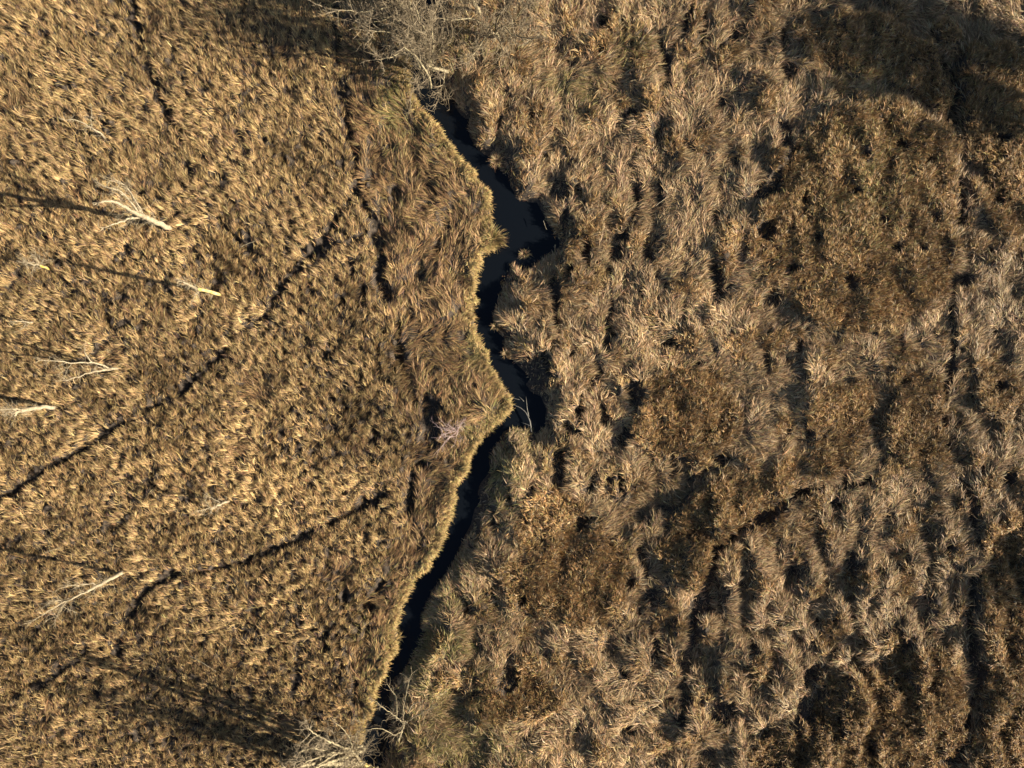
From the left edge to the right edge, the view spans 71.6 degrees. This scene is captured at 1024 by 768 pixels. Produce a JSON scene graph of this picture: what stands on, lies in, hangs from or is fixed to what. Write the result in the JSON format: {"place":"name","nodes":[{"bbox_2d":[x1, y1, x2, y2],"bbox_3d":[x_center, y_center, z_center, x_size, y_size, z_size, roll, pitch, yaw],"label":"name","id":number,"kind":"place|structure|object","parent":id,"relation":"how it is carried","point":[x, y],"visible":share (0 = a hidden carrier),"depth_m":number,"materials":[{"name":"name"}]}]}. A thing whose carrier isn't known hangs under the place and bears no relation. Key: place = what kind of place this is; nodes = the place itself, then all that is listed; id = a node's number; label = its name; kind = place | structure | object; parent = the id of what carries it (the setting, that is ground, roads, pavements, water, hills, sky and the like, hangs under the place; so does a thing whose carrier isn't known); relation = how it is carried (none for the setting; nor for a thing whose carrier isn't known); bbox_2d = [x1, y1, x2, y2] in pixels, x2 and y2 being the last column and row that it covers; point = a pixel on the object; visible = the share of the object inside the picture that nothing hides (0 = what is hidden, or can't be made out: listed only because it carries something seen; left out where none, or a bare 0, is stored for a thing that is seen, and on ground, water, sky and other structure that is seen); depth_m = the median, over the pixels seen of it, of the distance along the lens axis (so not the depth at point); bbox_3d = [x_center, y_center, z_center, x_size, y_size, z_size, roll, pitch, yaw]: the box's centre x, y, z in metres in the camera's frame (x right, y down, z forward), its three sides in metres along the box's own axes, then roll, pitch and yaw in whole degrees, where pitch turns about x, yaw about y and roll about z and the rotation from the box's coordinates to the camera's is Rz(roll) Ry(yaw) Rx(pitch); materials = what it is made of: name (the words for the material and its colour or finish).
{"place":"outdoors","nodes":[
{"label":"outdoors","id":0,"kind":"place"},
{"bbox_2d":[356,0,558,767],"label":"stream","id":1,"kind":"structure","parent":0,"point":[521,222],"depth_m":61.00,"materials":[{"name":"black liquid"}]},
{"bbox_2d":[512,397,531,431],"bbox_3d":[0.790,2.570,60.647,1.363,0.348,3.336,-10,90,0],"label":"fallen branch","id":2,"kind":"object","parent":1,"relation":"on","point":[527,416],"visible":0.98,"depth_m":60.61,"materials":[{"name":"grey wood"}]},
{"bbox_2d":[0,0,1023,767],"bbox_3d":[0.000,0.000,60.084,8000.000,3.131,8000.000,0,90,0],"label":"ground","id":3,"kind":"structure","parent":0,"point":[324,244],"depth_m":60.05,"materials":[{"name":"brown plant"}]},
{"bbox_2d":[8,319,32,332],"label":"bare tree","id":4,"kind":"object","parent":3,"relation":"on","point":[24,323],"visible":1,"depth_m":58.42,"materials":[{"name":"beige plant"}]},
{"bbox_2d":[0,401,57,423],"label":"bare tree","id":5,"kind":"object","parent":3,"relation":"on","point":[16,411],"visible":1,"depth_m":56.13,"materials":[{"name":"beige plant"}]},
{"bbox_2d":[16,246,59,275],"bbox_3d":[-38.205,-9.875,56.992,2.443,6.274,2.649,41,90,0],"label":"bare tree","id":6,"kind":"object","parent":3,"relation":"on","point":[37,265],"visible":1,"depth_m":57.37,"materials":[{"name":"beige plant"}]},
{"bbox_2d":[23,571,123,628],"bbox_3d":[-32.805,15.950,53.654,2.680,12.933,3.043,0,90,0],"label":"bare tree","id":7,"kind":"object","parent":3,"relation":"on","point":[112,578],"visible":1,"depth_m":53.28,"materials":[{"name":"beige plant"}]},
{"bbox_2d":[36,339,122,383],"bbox_3d":[-33.249,-1.691,55.118,2.321,9.975,3.702,0,90,0],"label":"bare tree","id":8,"kind":"object","parent":3,"relation":"on","point":[103,368],"visible":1,"depth_m":55.09,"materials":[{"name":"beige plant"}]},
{"bbox_2d":[59,106,108,143],"bbox_3d":[-34.039,-21.121,57.426,2.096,5.371,2.583,41,90,0],"label":"bare tree","id":9,"kind":"object","parent":3,"relation":"on","point":[92,128],"visible":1,"depth_m":57.37,"materials":[{"name":"beige plant"}]},
{"bbox_2d":[89,172,172,237],"bbox_3d":[-29.379,-13.626,54.318,2.944,11.701,4.600,0,90,0],"label":"bare tree","id":10,"kind":"object","parent":3,"relation":"on","point":[137,214],"visible":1,"depth_m":54.32,"materials":[{"name":"beige plant"}]},
{"bbox_2d":[174,273,221,306],"bbox_3d":[-25.294,-7.348,55.905,2.050,8.475,2.471,41,90,0],"label":"bare tree","id":11,"kind":"object","parent":3,"relation":"on","point":[200,289],"visible":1,"depth_m":56.82,"materials":[{"name":"beige plant"}]},
{"bbox_2d":[191,488,229,516],"bbox_3d":[-24.367,9.696,56.997,1.803,6.230,2.279,24,90,0],"label":"bare tree","id":12,"kind":"object","parent":3,"relation":"on","point":[219,504],"visible":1,"depth_m":57.16,"materials":[{"name":"beige plant"}]},
{"bbox_2d":[0,0,511,747],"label":"matted bank grass","id":13,"kind":"structure","parent":3,"relation":"on","point":[436,304],"depth_m":59.93,"materials":[{"name":"brown plant"}]},
{"bbox_2d":[276,711,386,767],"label":"bare willow","id":14,"kind":"object","parent":3,"relation":"on","point":[343,758],"visible":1,"depth_m":55.01,"materials":[{"name":"beige plant"}]},
{"bbox_2d":[308,0,441,59],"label":"bare willow","id":15,"kind":"object","parent":3,"relation":"on","point":[387,6],"visible":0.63,"depth_m":55.22,"materials":[{"name":"grey plant"}]},
{"bbox_2d":[362,667,436,743],"bbox_3d":[-9.100,25.787,57.332,5.315,6.915,8.578,37,90,0],"label":"bare willow","id":16,"kind":"object","parent":3,"relation":"on","point":[403,722],"visible":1,"depth_m":57.19,"materials":[{"name":"grey plant"}]},
{"bbox_2d":[350,0,462,114],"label":"bare willow","id":17,"kind":"object","parent":3,"relation":"on","point":[424,50],"visible":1,"depth_m":55.11,"materials":[{"name":"grey plant"}]},
{"bbox_2d":[345,0,514,767],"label":"bank fringe","id":18,"kind":"object","parent":3,"relation":"on","point":[464,469],"visible":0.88,"depth_m":59.96,"materials":[{"name":"brown plant"}]},
{"bbox_2d":[431,419,466,454],"bbox_3d":[-5.010,4.263,57.658,3.319,4.716,3.417,0,90,0],"label":"bare shrub","id":19,"kind":"object","parent":3,"relation":"on","point":[456,430],"visible":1,"depth_m":58.35,"materials":[{"name":"beige plant"}]},
{"bbox_2d":[408,0,490,38],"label":"bare willow","id":20,"kind":"object","parent":3,"relation":"on","point":[472,2],"visible":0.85,"depth_m":56.49,"materials":[{"name":"grey plant"}]},
{"bbox_2d":[427,0,556,75],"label":"bare willow","id":21,"kind":"object","parent":3,"relation":"on","point":[502,29],"visible":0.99,"depth_m":56.38,"materials":[{"name":"grey plant"}]},
{"bbox_2d":[480,221,508,250],"bbox_3d":[-1.559,-12.392,59.759,3.087,1.173,3.008,0,90,0],"label":"grass tussock","id":22,"kind":"object","parent":3,"relation":"on","point":[500,238],"depth_m":59.88,"materials":[{"name":"brown plant"}]},
{"bbox_2d":[489,319,500,332],"bbox_3d":[-1.421,-4.938,60.561,1.133,0.493,1.171,32,90,0],"label":"grass tussock","id":23,"kind":"object","parent":3,"relation":"on","point":[494,325],"depth_m":60.65,"materials":[{"name":"brown plant"}]},
{"bbox_2d":[486,152,504,168],"bbox_3d":[-1.306,-19.078,60.396,1.888,0.718,1.641,-37,90,0],"label":"grass tussock","id":24,"kind":"object","parent":3,"relation":"on","point":[494,157],"depth_m":60.41,"materials":[{"name":"brown plant"}]},
{"bbox_2d":[499,349,512,358],"bbox_3d":[-0.529,-2.587,60.546,1.375,0.509,1.046,0,90,0],"label":"grass tussock","id":25,"kind":"object","parent":3,"relation":"on","point":[509,355],"depth_m":60.60,"materials":[{"name":"brown plant"}]},
{"bbox_2d":[0,0,1023,767],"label":"reed bed","id":26,"kind":"object","parent":3,"relation":"on","point":[186,58],"visible":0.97,"depth_m":59.71,"materials":[{"name":"brown plant"}]},
{"bbox_2d":[380,0,1023,767],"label":"lodged sedge","id":27,"kind":"object","parent":3,"relation":"on","point":[788,372],"visible":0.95,"depth_m":59.97,"materials":[{"name":"brown plant"}]},
{"bbox_2d":[385,0,1023,767],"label":"brown reed patches","id":28,"kind":"object","parent":3,"relation":"on","point":[886,308],"visible":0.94,"depth_m":59.55,"materials":[{"name":"brown plant"}]},
{"bbox_2d":[698,650,712,662],"bbox_3d":[16.657,23.124,60.365,1.654,0.769,1.503,0,90,0],"label":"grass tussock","id":29,"kind":"object","parent":3,"relation":"on","point":[705,657],"depth_m":60.42,"materials":[{"name":"brown plant"}]},
{"bbox_2d":[518,247,531,258],"bbox_3d":[1.075,-11.188,60.740,1.481,0.522,1.052,-8,90,0],"label":"grass tussock","id":30,"kind":"object","parent":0,"point":[528,251],"depth_m":60.80,"materials":[{"name":"brown plant"}]}
]}

